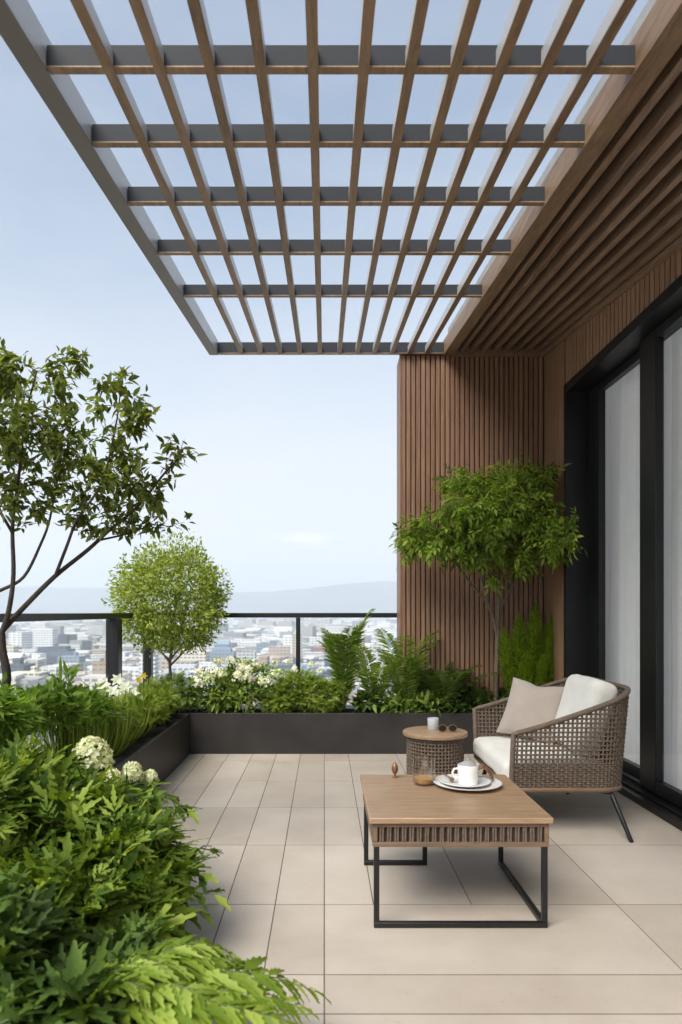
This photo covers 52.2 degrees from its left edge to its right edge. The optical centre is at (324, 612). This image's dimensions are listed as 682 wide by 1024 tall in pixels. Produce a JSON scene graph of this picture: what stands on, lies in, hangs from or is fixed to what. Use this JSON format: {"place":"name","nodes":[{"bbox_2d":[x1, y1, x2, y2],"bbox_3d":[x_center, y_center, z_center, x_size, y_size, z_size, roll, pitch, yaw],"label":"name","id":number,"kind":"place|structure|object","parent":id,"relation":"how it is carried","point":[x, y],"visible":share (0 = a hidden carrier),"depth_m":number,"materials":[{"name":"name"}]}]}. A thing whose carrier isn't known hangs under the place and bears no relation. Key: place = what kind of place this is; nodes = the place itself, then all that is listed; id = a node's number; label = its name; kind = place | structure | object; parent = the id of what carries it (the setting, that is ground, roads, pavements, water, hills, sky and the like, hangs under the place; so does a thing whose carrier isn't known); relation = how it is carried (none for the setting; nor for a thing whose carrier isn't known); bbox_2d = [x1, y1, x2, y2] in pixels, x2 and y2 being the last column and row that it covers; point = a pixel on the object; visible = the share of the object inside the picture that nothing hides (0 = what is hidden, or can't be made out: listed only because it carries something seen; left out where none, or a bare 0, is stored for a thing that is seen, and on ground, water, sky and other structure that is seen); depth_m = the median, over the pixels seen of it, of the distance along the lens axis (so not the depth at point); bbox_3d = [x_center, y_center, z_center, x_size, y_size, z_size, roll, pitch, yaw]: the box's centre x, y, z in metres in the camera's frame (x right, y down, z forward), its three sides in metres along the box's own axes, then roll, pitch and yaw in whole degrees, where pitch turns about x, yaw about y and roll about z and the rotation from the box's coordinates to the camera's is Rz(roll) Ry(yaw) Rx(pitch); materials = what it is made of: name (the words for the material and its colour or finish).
{"place":"outdoors","nodes":[
{"label":"outdoors","id":0,"kind":"place"},
{"bbox_2d":[0,658,34,672],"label":"city building","id":1,"kind":"structure","parent":0,"point":[17,664],"depth_m":545.00,"materials":[{"name":"grey glass"}]},
{"bbox_2d":[7,653,27,659],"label":"city building","id":2,"kind":"structure","parent":0,"point":[16,655],"depth_m":654.74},
{"bbox_2d":[3,727,56,753],"bbox_3d":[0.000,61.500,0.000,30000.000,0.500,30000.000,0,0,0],"label":"city ground","id":3,"kind":"structure","parent":0,"point":[29,736],"depth_m":334.64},
{"bbox_2d":[6,644,18,652],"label":"city building","id":4,"kind":"structure","parent":3,"relation":"on","point":[12,648],"depth_m":711.06,"materials":[{"name":"white concrete"}]},
{"bbox_2d":[0,618,396,726],"bbox_3d":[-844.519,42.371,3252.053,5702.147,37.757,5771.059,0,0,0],"label":"distant city","id":5,"kind":"object","parent":3,"relation":"on","point":[88,636],"visible":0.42,"depth_m":1017.57},
{"bbox_2d":[236,650,256,671],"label":"city building","id":6,"kind":"structure","parent":3,"relation":"on","point":[248,655],"depth_m":706.40,"materials":[{"name":"white concrete"}]},
{"bbox_2d":[315,658,330,666],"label":"city building","id":7,"kind":"structure","parent":3,"relation":"on","point":[326,663],"depth_m":658.32,"materials":[{"name":"grey glass"}]},
{"bbox_2d":[370,643,384,660],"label":"city building","id":8,"kind":"structure","parent":3,"relation":"on","point":[374,645],"depth_m":590.18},
{"bbox_2d":[11,666,49,676],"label":"city building","id":9,"kind":"structure","parent":0,"point":[34,671],"depth_m":492.06,"materials":[{"name":"beige concrete"}]},
{"bbox_2d":[38,643,57,652],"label":"city building","id":10,"kind":"structure","parent":0,"point":[40,649],"depth_m":889.04,"materials":[{"name":"grey glass"}]},
{"bbox_2d":[43,646,74,653],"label":"city building","id":11,"kind":"structure","parent":0,"point":[58,648],"depth_m":820.32,"materials":[{"name":"grey glass"}]},
{"bbox_2d":[46,651,74,664],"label":"city building","id":12,"kind":"structure","parent":0,"point":[51,657],"depth_m":711.42,"materials":[{"name":"grey glass"}]},
{"bbox_2d":[58,633,69,643],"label":"city building","id":13,"kind":"structure","parent":0,"point":[63,638],"depth_m":950.75,"materials":[{"name":"grey glass"}]},
{"bbox_2d":[57,651,84,667],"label":"city building","id":14,"kind":"structure","parent":0,"point":[75,658],"depth_m":660.01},
{"bbox_2d":[78,653,89,658],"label":"city building","id":15,"kind":"structure","parent":0,"point":[87,655],"depth_m":778.80,"materials":[{"name":"grey concrete"}]},
{"bbox_2d":[92,658,105,673],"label":"city building","id":16,"kind":"structure","parent":0,"point":[98,666],"depth_m":485.26,"materials":[{"name":"beige concrete"}]},
{"bbox_2d":[92,649,105,653],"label":"city building","id":17,"kind":"structure","parent":0,"point":[98,651],"depth_m":886.55,"materials":[{"name":"beige concrete"}]},
{"bbox_2d":[122,660,135,665],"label":"city building","id":18,"kind":"structure","parent":0,"point":[123,661],"depth_m":604.06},
{"bbox_2d":[122,653,138,659],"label":"city building","id":19,"kind":"structure","parent":0,"point":[131,655],"depth_m":765.99,"materials":[{"name":"white concrete"}]},
{"bbox_2d":[123,658,138,663],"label":"city building","id":20,"kind":"structure","parent":0,"point":[129,660],"depth_m":716.66,"materials":[{"name":"beige concrete"}]},
{"bbox_2d":[122,673,142,687],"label":"city building","id":21,"kind":"structure","parent":0,"point":[130,680],"depth_m":420.18,"materials":[{"name":"beige concrete"}]},
{"bbox_2d":[139,653,158,678],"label":"city building","id":22,"kind":"structure","parent":0,"point":[155,664],"depth_m":533.28,"materials":[{"name":"white concrete"}]},
{"bbox_2d":[160,658,198,675],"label":"city building","id":23,"kind":"structure","parent":0,"point":[164,665],"depth_m":588.62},
{"bbox_2d":[163,664,199,677],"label":"city building","id":24,"kind":"structure","parent":0,"point":[179,668],"depth_m":487.79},
{"bbox_2d":[178,648,209,662],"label":"city building","id":25,"kind":"structure","parent":0,"point":[201,657],"depth_m":714.25,"materials":[{"name":"beige concrete"}]},
{"bbox_2d":[0,581,396,612],"bbox_3d":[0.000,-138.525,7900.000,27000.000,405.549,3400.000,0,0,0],"label":"hills","id":26,"kind":"structure","parent":0,"point":[379,596],"depth_m":7022.51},
{"bbox_2d":[214,640,230,647],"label":"city building","id":27,"kind":"structure","parent":0,"point":[222,644],"depth_m":893.10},
{"bbox_2d":[210,648,235,661],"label":"city building","id":28,"kind":"structure","parent":0,"point":[224,653],"depth_m":769.33,"materials":[{"name":"blue glass"}]},
{"bbox_2d":[256,642,276,652],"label":"city building","id":29,"kind":"structure","parent":0,"point":[260,647],"depth_m":890.38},
{"bbox_2d":[259,655,281,670],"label":"city building","id":30,"kind":"structure","parent":0,"point":[264,659],"depth_m":645.76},
{"bbox_2d":[292,634,301,657],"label":"city building","id":31,"kind":"structure","parent":0,"point":[294,645],"depth_m":825.19,"materials":[{"name":"beige concrete"}]},
{"bbox_2d":[283,664,317,676],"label":"city building","id":32,"kind":"structure","parent":0,"point":[304,667],"depth_m":546.65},
{"bbox_2d":[293,658,315,664],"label":"city building","id":33,"kind":"structure","parent":0,"point":[301,660],"depth_m":704.58,"materials":[{"name":"grey glass"}]},
{"bbox_2d":[314,644,327,653],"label":"city building","id":34,"kind":"structure","parent":0,"point":[318,649],"depth_m":875.10,"materials":[{"name":"beige brick"}]},
{"bbox_2d":[315,661,332,670],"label":"city building","id":35,"kind":"structure","parent":0,"point":[322,665],"depth_m":607.73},
{"bbox_2d":[0,0,647,591],"label":"sky","id":36,"kind":"structure","parent":0,"point":[295,487],"materials":[{"name":"blue"}]},
{"bbox_2d":[319,669,342,677],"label":"city building","id":37,"kind":"structure","parent":0,"point":[325,674],"depth_m":483.77,"materials":[{"name":"grey glass"}]},
{"bbox_2d":[387,638,396,647],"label":"city building","id":38,"kind":"structure","parent":0,"point":[393,639],"depth_m":771.28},
{"bbox_2d":[149,754,681,1023],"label":"terrace floor","id":39,"kind":"structure","parent":0,"point":[588,836],"depth_m":2.98,"materials":[{"name":"tile"}]},
{"bbox_2d":[91,713,189,802],"bbox_3d":[-1.423,1.070,4.043,0.475,0.360,4.166,0,0,0],"label":"planter","id":40,"kind":"object","parent":39,"relation":"on","point":[163,750],"visible":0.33,"depth_m":5.16,"materials":[{"name":"metal"}]},
{"bbox_2d":[0,672,46,747],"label":"leafy plant","id":41,"kind":"object","parent":40,"relation":"on","point":[14,715],"visible":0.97,"depth_m":3.04,"materials":[{"name":"green plant"}]},
{"bbox_2d":[45,656,80,752],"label":"upright plant","id":42,"kind":"object","parent":40,"relation":"in","point":[71,673],"visible":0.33,"depth_m":3.94,"materials":[{"name":"green plant"}]},
{"bbox_2d":[13,676,116,757],"bbox_3d":[-1.516,0.647,3.996,0.487,0.580,1.074,0,0,0],"label":"lime shrub","id":43,"kind":"object","parent":40,"relation":"in","point":[87,698],"visible":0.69,"depth_m":3.89,"materials":[{"name":"green plant"}]},
{"bbox_2d":[30,708,119,770],"bbox_3d":[-1.433,0.738,4.005,0.542,0.403,0.573,0,0,-30],"label":"grass clump","id":44,"kind":"object","parent":40,"relation":"on","point":[80,734],"visible":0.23,"depth_m":3.91,"materials":[{"name":"green plant"}]},
{"bbox_2d":[52,681,133,735],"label":"leafy plant","id":45,"kind":"object","parent":40,"relation":"in","point":[105,688],"visible":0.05,"depth_m":4.66,"materials":[{"name":"green plant"}]},
{"bbox_2d":[0,337,208,696],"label":"tree","id":46,"kind":"object","parent":40,"relation":"in","point":[13,452],"visible":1,"depth_m":3.30,"materials":[{"name":"green plant"}]},
{"bbox_2d":[65,700,151,757],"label":"grass clump","id":47,"kind":"object","parent":40,"relation":"on","point":[119,745],"visible":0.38,"depth_m":4.48,"materials":[{"name":"green plant"}]},
{"bbox_2d":[0,728,230,959],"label":"leafy shrub","id":48,"kind":"object","parent":40,"relation":"in","point":[106,854],"visible":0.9,"depth_m":2.48,"materials":[{"name":"green plant"}]},
{"bbox_2d":[96,673,142,698],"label":"white flowers","id":49,"kind":"object","parent":40,"relation":"in","point":[118,679],"visible":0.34,"depth_m":5.46,"materials":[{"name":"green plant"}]},
{"bbox_2d":[71,735,171,807],"bbox_3d":[-1.011,0.748,3.190,0.587,0.384,0.406,0,0,0],"label":"hydrangea","id":50,"kind":"object","parent":40,"relation":"on","point":[134,770],"visible":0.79,"depth_m":3.16,"materials":[{"name":"beige plant"}]},
{"bbox_2d":[108,686,156,739],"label":"grass clump","id":51,"kind":"object","parent":40,"relation":"on","point":[140,712],"visible":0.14,"depth_m":5.10,"materials":[{"name":"green plant"}]},
{"bbox_2d":[135,673,146,689],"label":"yellow flower","id":52,"kind":"object","parent":40,"relation":"in","point":[143,676],"visible":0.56,"depth_m":5.88,"materials":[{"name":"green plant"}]},
{"bbox_2d":[110,685,184,740],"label":"feathery shrub","id":53,"kind":"object","parent":40,"relation":"in","point":[160,698],"visible":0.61,"depth_m":5.26,"materials":[{"name":"green plant"}]},
{"bbox_2d":[131,681,173,726],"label":"grass clump","id":54,"kind":"object","parent":40,"relation":"on","point":[148,687],"visible":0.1,"depth_m":5.73,"materials":[{"name":"green plant"}]},
{"bbox_2d":[124,675,182,710],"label":"grass clump","id":55,"kind":"object","parent":40,"relation":"in","point":[155,681],"visible":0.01,"depth_m":6.22,"materials":[{"name":"green plant"}]},
{"bbox_2d":[0,613,396,700],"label":"railing","id":56,"kind":"object","parent":39,"relation":"on","point":[113,643],"visible":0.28,"depth_m":5.64,"materials":[{"name":"black metal"}]},
{"bbox_2d":[175,705,502,753],"bbox_3d":[0.150,1.070,6.395,3.620,0.360,0.530,0,0,0],"label":"planter","id":57,"kind":"object","parent":39,"relation":"on","point":[348,730],"visible":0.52,"depth_m":6.13,"materials":[{"name":"metal"}]},
{"bbox_2d":[101,528,233,679],"bbox_3d":[-1.439,0.085,6.396,1.222,1.733,1.197,0,0,0],"label":"tree","id":58,"kind":"object","parent":57,"relation":"on","point":[169,630],"visible":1,"depth_m":6.17,"materials":[{"name":"green plant"}]},
{"bbox_2d":[136,670,206,712],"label":"leafy plant","id":59,"kind":"object","parent":57,"relation":"in","point":[168,682],"visible":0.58,"depth_m":6.11,"materials":[{"name":"green plant"}]},
{"bbox_2d":[184,655,284,713],"bbox_3d":[-0.842,0.660,6.351,0.990,0.556,0.596,0,0,0],"label":"hydrangea","id":60,"kind":"object","parent":57,"relation":"on","point":[234,695],"visible":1,"depth_m":6.20,"materials":[{"name":"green plant"}]},
{"bbox_2d":[254,659,352,712],"bbox_3d":[-0.175,0.700,6.335,0.918,0.544,0.541,0,0,0],"label":"feathery shrub","id":61,"kind":"object","parent":57,"relation":"on","point":[287,696],"visible":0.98,"depth_m":6.22,"materials":[{"name":"green plant"}]},
{"bbox_2d":[315,608,375,712],"bbox_3d":[0.172,0.452,6.361,0.542,0.977,0.568,0,0,26],"label":"fern","id":62,"kind":"object","parent":57,"relation":"on","point":[337,649],"visible":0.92,"depth_m":6.32,"materials":[{"name":"green plant"}]},
{"bbox_2d":[349,688,383,712],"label":"rosette plant","id":63,"kind":"object","parent":57,"relation":"on","point":[359,703],"visible":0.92,"depth_m":6.20,"materials":[{"name":"green plant"}]},
{"bbox_2d":[321,630,415,701],"bbox_3d":[0.464,0.553,6.393,0.746,0.776,0.889,0,0,-35],"label":"fern","id":64,"kind":"object","parent":57,"relation":"in","point":[382,685],"visible":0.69,"depth_m":6.23,"materials":[{"name":"green plant"}]},
{"bbox_2d":[367,686,417,713],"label":"leafy plant","id":65,"kind":"object","parent":57,"relation":"in","point":[393,702],"visible":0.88,"depth_m":6.19,"materials":[{"name":"green plant"}]},
{"bbox_2d":[373,628,443,700],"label":"fern","id":66,"kind":"object","parent":57,"relation":"in","point":[397,679],"visible":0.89,"depth_m":6.21,"materials":[{"name":"green plant"}]},
{"bbox_2d":[402,686,451,715],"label":"leafy plant","id":67,"kind":"object","parent":57,"relation":"in","point":[425,702],"visible":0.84,"depth_m":6.19,"materials":[{"name":"green plant"}]},
{"bbox_2d":[403,661,504,712],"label":"fern","id":68,"kind":"object","parent":57,"relation":"in","point":[452,683],"visible":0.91,"depth_m":6.16,"materials":[{"name":"green plant"}]},
{"bbox_2d":[437,683,488,713],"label":"leafy plant","id":69,"kind":"object","parent":57,"relation":"in","point":[464,703],"visible":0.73,"depth_m":6.20,"materials":[{"name":"green plant"}]},
{"bbox_2d":[454,686,496,712],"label":"fern","id":70,"kind":"object","parent":57,"relation":"in","point":[472,693],"visible":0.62,"depth_m":6.19,"materials":[{"name":"green plant"}]},
{"bbox_2d":[388,446,587,712],"bbox_3d":[1.358,-0.249,5.950,1.661,2.381,0.900,0,0,20],"label":"tree","id":71,"kind":"object","parent":57,"relation":"in","point":[493,524],"visible":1,"depth_m":5.86,"materials":[{"name":"green plant"}]},
{"bbox_2d":[476,687,509,712],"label":"leafy plant","id":72,"kind":"object","parent":57,"relation":"in","point":[502,693],"visible":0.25,"depth_m":6.22,"materials":[{"name":"green plant"}]},
{"bbox_2d":[498,601,554,696],"bbox_3d":[1.872,0.417,6.206,0.707,1.050,0.280,0,0,0],"label":"foxtail fern","id":73,"kind":"object","parent":57,"relation":"in","point":[531,657],"visible":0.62,"depth_m":6.17,"materials":[{"name":"green plant"}]},
{"bbox_2d":[403,726,467,774],"bbox_3d":[0.745,1.024,4.680,0.436,0.451,0.436,0,0,0],"label":"side table","id":74,"kind":"object","parent":39,"relation":"on","point":[426,748],"visible":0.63,"depth_m":4.53,"materials":[{"name":"brown wicker"}]},
{"bbox_2d":[427,717,438,729],"bbox_3d":[0.740,0.758,4.730,0.077,0.078,0.077,0,0,0],"label":"cup","id":75,"kind":"object","parent":74,"relation":"on","point":[433,723],"visible":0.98,"depth_m":4.70,"materials":[{"name":"grey ceramic"}]},
{"bbox_2d":[437,724,456,731],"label":"sunglasses","id":76,"kind":"object","parent":74,"relation":"on","point":[443,728],"visible":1,"depth_m":4.62,"materials":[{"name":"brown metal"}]},
{"bbox_2d":[360,775,553,927],"bbox_3d":[0.540,1.029,3.102,0.724,0.440,0.737,0,0,0],"label":"coffee table","id":77,"kind":"object","parent":39,"relation":"on","point":[402,811],"visible":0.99,"depth_m":2.77,"materials":[{"name":"brown wood"}]},
{"bbox_2d":[392,762,397,777],"bbox_3d":[0.345,0.770,3.400,0.033,0.076,0.033,0,0,0],"label":"ornament","id":78,"kind":"object","parent":77,"relation":"on","point":[394,768],"visible":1,"depth_m":3.39,"materials":[{"name":"brown wood"}]},
{"bbox_2d":[412,757,434,784],"bbox_3d":[0.468,0.746,3.270,0.108,0.125,0.108,0,0,0],"label":"candle holder","id":79,"kind":"object","parent":77,"relation":"on","point":[424,779],"visible":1,"depth_m":3.24,"materials":[{"name":"orange glass"}]},
{"bbox_2d":[433,774,501,790],"bbox_3d":[0.664,0.797,3.235,0.316,0.022,0.316,0,0,0],"label":"plate","id":80,"kind":"object","parent":77,"relation":"on","point":[495,783],"visible":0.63,"depth_m":3.18,"materials":[{"name":"white ceramic"}]},
{"bbox_2d":[438,774,490,787],"bbox_3d":[0.652,0.789,3.239,0.240,0.018,0.240,0,0,0],"label":"plate","id":81,"kind":"object","parent":80,"relation":"on","point":[482,780],"visible":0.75,"depth_m":3.23,"materials":[{"name":"white ceramic"}]},
{"bbox_2d":[442,773,453,781],"bbox_3d":[0.584,0.775,3.277,0.024,0.024,0.119,0,0,-7],"label":"spoon","id":82,"kind":"object","parent":81,"relation":"on","point":[451,779],"visible":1,"depth_m":3.22,"materials":[{"name":"brown metal"}]},
{"bbox_2d":[451,758,478,785],"bbox_3d":[0.657,0.733,3.210,0.096,0.118,0.109,0,0,-43],"label":"mug","id":83,"kind":"object","parent":81,"relation":"on","point":[468,769],"visible":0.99,"depth_m":3.17,"materials":[{"name":"white ceramic"}]},
{"bbox_2d":[479,764,492,780],"bbox_3d":[0.753,0.754,3.283,0.112,0.067,0.046,0,0,36],"label":"napkin","id":84,"kind":"object","parent":80,"relation":"on","point":[483,766],"visible":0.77,"depth_m":3.27,"materials":[{"name":"brown fabric"}]},
{"bbox_2d":[397,355,543,708],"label":"timber wall","id":85,"kind":"structure","parent":39,"relation":"on","point":[477,413],"depth_m":6.45,"materials":[{"name":"brown wood"}]},
{"bbox_2d":[472,674,633,842],"bbox_3d":[1.391,0.823,4.321,0.759,0.860,1.108,0,0,0],"label":"armchair","id":86,"kind":"object","parent":39,"relation":"on","point":[584,752],"visible":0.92,"depth_m":3.90,"materials":[{"name":"beige wicker"}]},
{"bbox_2d":[496,677,563,744],"bbox_3d":[1.369,0.645,4.579,0.433,0.401,0.206,0,0,43],"label":"throw pillow","id":87,"kind":"object","parent":86,"relation":"on","point":[528,705],"visible":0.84,"depth_m":4.54,"materials":[{"name":"beige fabric"}]},
{"bbox_3d":[-1.060,1.140,1.410,1.200,0.220,1.020,0,0,0],"label":"planter","id":88,"kind":"object","parent":39,"relation":"on","visible":0},
{"bbox_2d":[0,861,178,1023],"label":"leafy shrub","id":89,"kind":"object","parent":88,"relation":"in","point":[49,974],"visible":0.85,"depth_m":1.76,"materials":[{"name":"green plant"}]},
{"bbox_2d":[101,934,331,1023],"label":"toothed fern","id":90,"kind":"object","parent":88,"relation":"in","point":[190,986],"visible":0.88,"depth_m":1.82,"materials":[{"name":"green plant"}]},
{"bbox_2d":[163,754,681,1023],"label":"grout lines","id":91,"kind":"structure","parent":0,"point":[324,974],"depth_m":2.98,"materials":[{"name":"grey concrete"}]},
{"bbox_2d":[544,247,681,685],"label":"house wall","id":92,"kind":"structure","parent":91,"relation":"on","point":[570,357],"depth_m":5.94,"materials":[{"name":"brown wood"}]},
{"bbox_2d":[448,0,681,356],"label":"soffit","id":93,"kind":"structure","parent":92,"relation":"attached to","point":[612,232],"depth_m":3.96,"materials":[{"name":"brown wood"}]},
{"bbox_2d":[0,0,681,355],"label":"pergola","id":94,"kind":"object","parent":93,"relation":"attached to","point":[633,69],"visible":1,"depth_m":2.94,"materials":[{"name":"brown wood"}]},
{"bbox_2d":[605,364,639,764],"bbox_3d":[2.438,-0.450,5.525,0.129,3.300,1.150,0,0,0],"label":"curtain","id":95,"kind":"object","parent":92,"relation":"hanging from","point":[622,530],"visible":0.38,"depth_m":5.61,"materials":[{"name":"white fabric"}]},
{"bbox_2d":[564,274,681,830],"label":"sliding window","id":96,"kind":"structure","parent":92,"relation":"attached to","point":[647,332],"depth_m":4.76,"materials":[{"name":"black metal"}]},
{"bbox_2d":[664,328,681,789],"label":"curtain","id":97,"kind":"object","parent":92,"relation":"hanging from","point":[673,560],"visible":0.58,"depth_m":4.67,"materials":[{"name":"white fabric"}]}
]}

